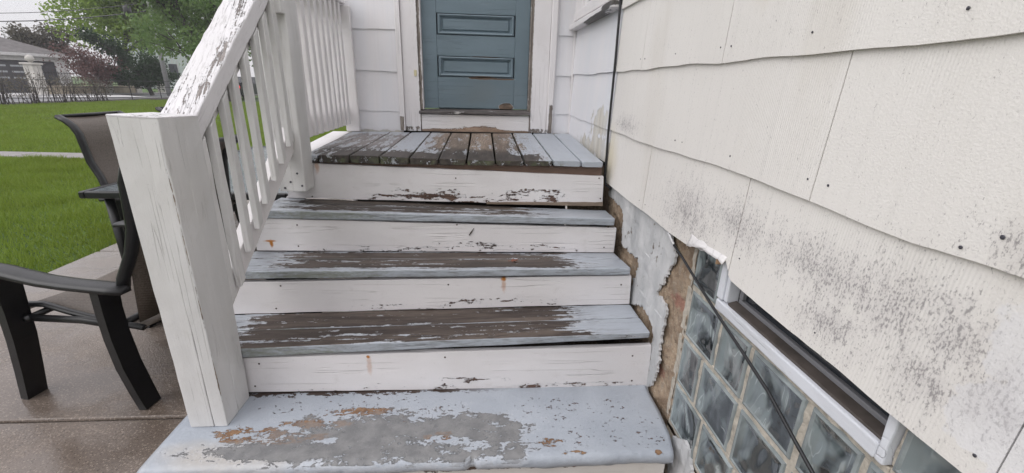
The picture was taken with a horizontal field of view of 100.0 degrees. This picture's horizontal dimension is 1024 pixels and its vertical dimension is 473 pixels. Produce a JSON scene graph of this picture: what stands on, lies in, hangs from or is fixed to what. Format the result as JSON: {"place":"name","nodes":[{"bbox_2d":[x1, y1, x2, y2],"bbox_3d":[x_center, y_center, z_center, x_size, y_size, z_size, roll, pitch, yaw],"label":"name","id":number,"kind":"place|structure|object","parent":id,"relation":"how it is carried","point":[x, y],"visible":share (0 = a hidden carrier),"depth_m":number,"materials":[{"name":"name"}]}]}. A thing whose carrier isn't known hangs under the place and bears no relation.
{"place":"outdoors","nodes":[
{"label":"outdoors","id":0,"kind":"place"},
{"bbox_2d":[19,55,47,94],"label":"stone pillar","id":1,"kind":"structure","parent":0,"point":[30,65],"depth_m":26.29,"materials":[{"name":"white stone"}]},
{"bbox_2d":[0,93,141,97],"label":"driveway","id":2,"kind":"structure","parent":0,"point":[51,96],"depth_m":26.52,"materials":[{"name":"grey concrete"}]},
{"bbox_2d":[43,38,129,93],"bbox_3d":[-28.707,-11.337,28.854,3.336,3.546,4.013,7,20,15],"label":"red shrub","id":3,"kind":"object","parent":2,"relation":"on","point":[88,63],"visible":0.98,"depth_m":28.69,"materials":[{"name":"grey plant"}]},
{"bbox_2d":[47,85,135,93],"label":"wall","id":4,"kind":"structure","parent":2,"relation":"on","point":[122,90],"depth_m":30.25,"materials":[{"name":"beige stone"}]},
{"bbox_2d":[43,71,175,85],"bbox_3d":[-29.967,-12.178,33.324,0.040,0.840,13.500,0,19,-4],"label":"iron fence","id":5,"kind":"object","parent":4,"relation":"on","point":[77,78],"visible":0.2,"depth_m":28.75,"materials":[{"name":"black metal"}]},
{"bbox_2d":[94,69,113,92],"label":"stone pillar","id":6,"kind":"structure","parent":2,"relation":"on","point":[109,90],"depth_m":31.62,"materials":[{"name":"grey stone"}]},
{"bbox_2d":[1,94,169,101],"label":"road","id":7,"kind":"structure","parent":0,"point":[142,95],"depth_m":25.75,"materials":[{"name":"grey asphalt"}]},
{"bbox_2d":[72,25,180,94],"bbox_3d":[-27.871,-12.740,31.482,5.542,4.531,3.550,-10,22,-30],"label":"evergreen tree","id":8,"kind":"object","parent":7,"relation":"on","point":[146,71],"visible":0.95,"depth_m":31.10,"materials":[{"name":"green plant"}]},
{"bbox_2d":[122,1,171,95],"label":"utility pole","id":9,"kind":"object","parent":7,"relation":"on","point":[125,8],"visible":0.38,"depth_m":31.43,"materials":[{"name":"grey wood"}]},
{"bbox_2d":[0,11,145,21],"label":"overhead wire","id":10,"kind":"object","parent":9,"relation":"attached to","point":[68,18],"visible":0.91,"depth_m":30.33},
{"bbox_2d":[18,3,136,12],"bbox_3d":[-39.981,-16.339,29.746,28.324,1.446,0.040,1,19,-2],"label":"overhead wire","id":11,"kind":"object","parent":9,"relation":"attached to","point":[73,10],"visible":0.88,"depth_m":30.17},
{"bbox_2d":[71,76,172,102],"bbox_3d":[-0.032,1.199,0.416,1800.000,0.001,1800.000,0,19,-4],"label":"ground","id":12,"kind":"structure","parent":0,"point":[144,90],"depth_m":62.12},
{"bbox_2d":[0,37,72,92],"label":"garage","id":13,"kind":"structure","parent":12,"relation":"on","point":[13,53],"depth_m":29.16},
{"bbox_2d":[0,60,59,92],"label":"garage door","id":14,"kind":"structure","parent":13,"relation":"in","point":[7,65],"depth_m":28.88,"materials":[{"name":"grey metal"}]},
{"bbox_2d":[1,19,81,69],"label":"olive tree","id":15,"kind":"object","parent":12,"relation":"on","point":[28,36],"visible":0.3,"depth_m":34.95,"materials":[{"name":"plant"}]},
{"bbox_2d":[0,419,163,423],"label":"joint filler","id":16,"kind":"object","parent":12,"relation":"on","point":[85,421],"depth_m":1.57,"materials":[{"name":"soil"}]},
{"bbox_2d":[1,92,165,95],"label":"kerb","id":17,"kind":"structure","parent":12,"relation":"on","point":[95,94],"depth_m":30.72,"materials":[{"name":"concrete"}]},
{"bbox_2d":[35,0,179,85],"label":"maple tree","id":18,"kind":"object","parent":12,"relation":"on","point":[113,25],"visible":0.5,"depth_m":33.57,"materials":[{"name":"green plant"}]},
{"bbox_2d":[0,94,257,103],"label":"kerb","id":19,"kind":"structure","parent":12,"relation":"on","point":[96,99],"depth_m":23.17,"materials":[{"name":"concrete"}]},
{"bbox_2d":[156,84,165,91],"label":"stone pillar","id":20,"kind":"structure","parent":12,"relation":"on","point":[161,90],"depth_m":36.95,"materials":[{"name":"grey stone"}]},
{"bbox_2d":[120,19,203,88],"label":"pale building","id":21,"kind":"structure","parent":12,"relation":"on","point":[172,64],"depth_m":52.98,"materials":[{"name":"white paint"}]},
{"bbox_2d":[168,64,178,78],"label":"window","id":22,"kind":"structure","parent":21,"relation":"in","point":[172,67],"depth_m":52.99,"materials":[{"name":"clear glass"}]},
{"bbox_2d":[2,95,257,104],"bbox_3d":[-21.444,-6.798,21.620,1.200,0.001,72.000,0,19,-4],"label":"planting bed","id":23,"kind":"object","parent":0,"point":[101,100],"depth_m":23.01,"materials":[{"name":"soil"}]},
{"bbox_2d":[0,66,13,104],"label":"bare shrub","id":24,"kind":"object","parent":23,"relation":"on","point":[3,97],"visible":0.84,"depth_m":17.85,"materials":[{"name":"brown plant"}]},
{"bbox_2d":[3,70,39,103],"bbox_3d":[-21.032,-6.427,18.553,1.066,1.388,0.973,-14,25,-38],"label":"bare shrub","id":25,"kind":"object","parent":23,"relation":"on","point":[23,99],"visible":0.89,"depth_m":18.63,"materials":[{"name":"brown plant"}]},
{"bbox_2d":[11,64,48,102],"bbox_3d":[-21.241,-6.789,19.088,1.145,1.712,0.942,-15,25,-40],"label":"bare shrub","id":26,"kind":"object","parent":23,"relation":"on","point":[35,91],"visible":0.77,"depth_m":19.10,"materials":[{"name":"brown plant"}]},
{"bbox_2d":[39,73,68,102],"bbox_3d":[-21.269,-6.990,20.156,0.880,1.386,1.250,0,19,-4],"label":"bare shrub","id":27,"kind":"object","parent":23,"relation":"on","point":[56,84],"visible":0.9,"depth_m":20.02,"materials":[{"name":"brown plant"}]},
{"bbox_2d":[57,71,81,101],"bbox_3d":[-21.406,-7.272,20.767,1.042,1.510,0.871,11,21,25],"label":"bare shrub","id":28,"kind":"object","parent":23,"relation":"on","point":[70,92],"visible":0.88,"depth_m":20.81,"materials":[{"name":"brown plant"}]},
{"bbox_2d":[68,78,100,101],"bbox_3d":[-21.407,-7.333,21.401,1.043,1.215,1.447,9,21,21],"label":"bare shrub","id":29,"kind":"object","parent":23,"relation":"on","point":[88,96],"visible":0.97,"depth_m":21.56,"materials":[{"name":"brown plant"}]},
{"bbox_2d":[1,79,175,102],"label":"wire fence","id":30,"kind":"object","parent":23,"relation":"on","point":[129,87],"visible":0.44,"depth_m":23.80,"materials":[{"name":"black metal"}]},
{"bbox_2d":[87,78,113,100],"bbox_3d":[-21.580,-7.776,22.622,1.114,1.245,0.892,13,22,30],"label":"bare shrub","id":31,"kind":"object","parent":23,"relation":"on","point":[108,88],"visible":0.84,"depth_m":22.61,"materials":[{"name":"brown plant"}]},
{"bbox_2d":[0,0,262,76],"label":"sky","id":32,"kind":"structure","parent":0,"point":[9,9],"materials":[{"name":"white"}]},
{"bbox_2d":[155,107,233,211],"bbox_3d":[-2.432,-0.620,3.725,0.735,0.973,0.604,-1,19,-8],"label":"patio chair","id":33,"kind":"object","parent":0,"point":[159,109],"visible":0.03,"depth_m":3.31,"materials":[{"name":"black metal"}]},
{"bbox_2d":[229,77,257,97],"bbox_3d":[-18.717,-10.409,30.074,1.740,1.480,4.550,0,19,-4],"label":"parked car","id":34,"kind":"object","parent":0,"point":[241,86],"visible":0.14,"depth_m":29.55,"materials":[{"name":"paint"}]},
{"bbox_2d":[0,96,524,272],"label":"lawn","id":35,"kind":"structure","parent":0,"point":[97,202],"depth_m":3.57,"materials":[{"name":"green plant"}]},
{"bbox_2d":[0,151,37,157],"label":"path slab","id":36,"kind":"structure","parent":35,"relation":"on","point":[7,153],"depth_m":6.84,"materials":[{"name":"concrete"}]},
{"bbox_2d":[13,152,83,158],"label":"path slab","id":37,"kind":"structure","parent":35,"relation":"on","point":[72,155],"depth_m":6.82,"materials":[{"name":"concrete"}]},
{"bbox_2d":[119,0,252,100],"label":"shade tree","id":38,"kind":"object","parent":35,"relation":"on","point":[196,26],"visible":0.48,"depth_m":23.71,"materials":[{"name":"green plant"}]},
{"bbox_2d":[564,165,698,472],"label":"foundation wall","id":39,"kind":"structure","parent":35,"relation":"on","point":[645,251],"depth_m":1.47,"materials":[{"name":"paint"}]},
{"bbox_2d":[667,234,961,472],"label":"basement window","id":40,"kind":"structure","parent":39,"relation":"in","point":[724,417],"depth_m":0.93,"materials":[{"name":"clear glass"}]},
{"bbox_2d":[340,0,1023,472],"bbox_3d":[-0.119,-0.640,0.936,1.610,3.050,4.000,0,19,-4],"label":"house","id":41,"kind":"structure","parent":35,"relation":"on","point":[838,184],"depth_m":0.71,"materials":[{"name":"beige paint"}]},
{"bbox_2d":[421,0,530,114],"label":"door","id":42,"kind":"structure","parent":41,"relation":"attached to","point":[475,54],"depth_m":2.70,"materials":[{"name":"blue paint"}]},
{"bbox_2d":[569,0,622,30],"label":"window","id":43,"kind":"structure","parent":41,"relation":"in","point":[588,12],"depth_m":2.18,"materials":[{"name":"white paint"}]},
{"bbox_2d":[604,0,621,188],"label":"cable","id":44,"kind":"object","parent":41,"relation":"attached to","point":[612,87],"visible":1,"depth_m":1.88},
{"bbox_2d":[668,232,814,472],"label":"cable","id":45,"kind":"object","parent":41,"relation":"attached to","point":[786,425],"visible":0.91,"depth_m":0.90,"materials":[{"name":"black rubber"}]},
{"bbox_2d":[0,252,596,422],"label":"patio slab","id":46,"kind":"structure","parent":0,"point":[84,381],"depth_m":1.82,"materials":[{"name":"concrete"}]},
{"bbox_2d":[0,134,244,409],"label":"patio chair","id":47,"kind":"object","parent":46,"relation":"on","point":[115,306],"visible":0.48,"depth_m":1.56,"materials":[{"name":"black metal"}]},
{"bbox_2d":[54,111,239,231],"bbox_3d":[-2.266,-0.307,2.836,0.735,0.973,0.604,0,19,-4],"label":"patio chair","id":48,"kind":"object","parent":46,"relation":"on","point":[91,132],"visible":0.21,"depth_m":2.60,"materials":[{"name":"black metal"}]},
{"bbox_2d":[286,131,602,251],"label":"porch deck","id":49,"kind":"structure","parent":46,"relation":"on","point":[561,153],"depth_m":2.02,"materials":[{"name":"paint"}]},
{"bbox_2d":[295,0,360,136],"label":"deck railing","id":50,"kind":"object","parent":49,"relation":"on","point":[327,57],"visible":0.85,"depth_m":2.21,"materials":[{"name":"white paint"}]},
{"bbox_2d":[0,419,664,472],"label":"patio slab","id":51,"kind":"structure","parent":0,"point":[128,446],"depth_m":1.45,"materials":[{"name":"concrete"}]},
{"bbox_2d":[137,385,673,472],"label":"concrete step","id":52,"kind":"object","parent":51,"relation":"on","point":[606,429],"visible":0.89,"depth_m":1.30,"materials":[{"name":"paint"}]},
{"bbox_2d":[105,0,314,426],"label":"stair railing","id":53,"kind":"object","parent":52,"relation":"on","point":[197,263],"visible":1,"depth_m":1.26,"materials":[{"name":"paint"}]},
{"bbox_2d":[233,162,651,391],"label":"wooden steps","id":54,"kind":"structure","parent":52,"relation":"on","point":[296,339],"depth_m":1.62,"materials":[{"name":"paint"}]},
{"bbox_2d":[100,198,566,252],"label":"patio slab","id":55,"kind":"structure","parent":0,"point":[113,248],"depth_m":3.19,"materials":[{"name":"concrete"}]},
{"bbox_2d":[78,146,287,258],"bbox_3d":[-1.756,-0.232,3.184,1.060,0.622,1.820,0,19,-4],"label":"patio table","id":56,"kind":"object","parent":55,"relation":"on","point":[108,194],"visible":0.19,"depth_m":2.30,"materials":[{"name":"black glass"}]}
]}

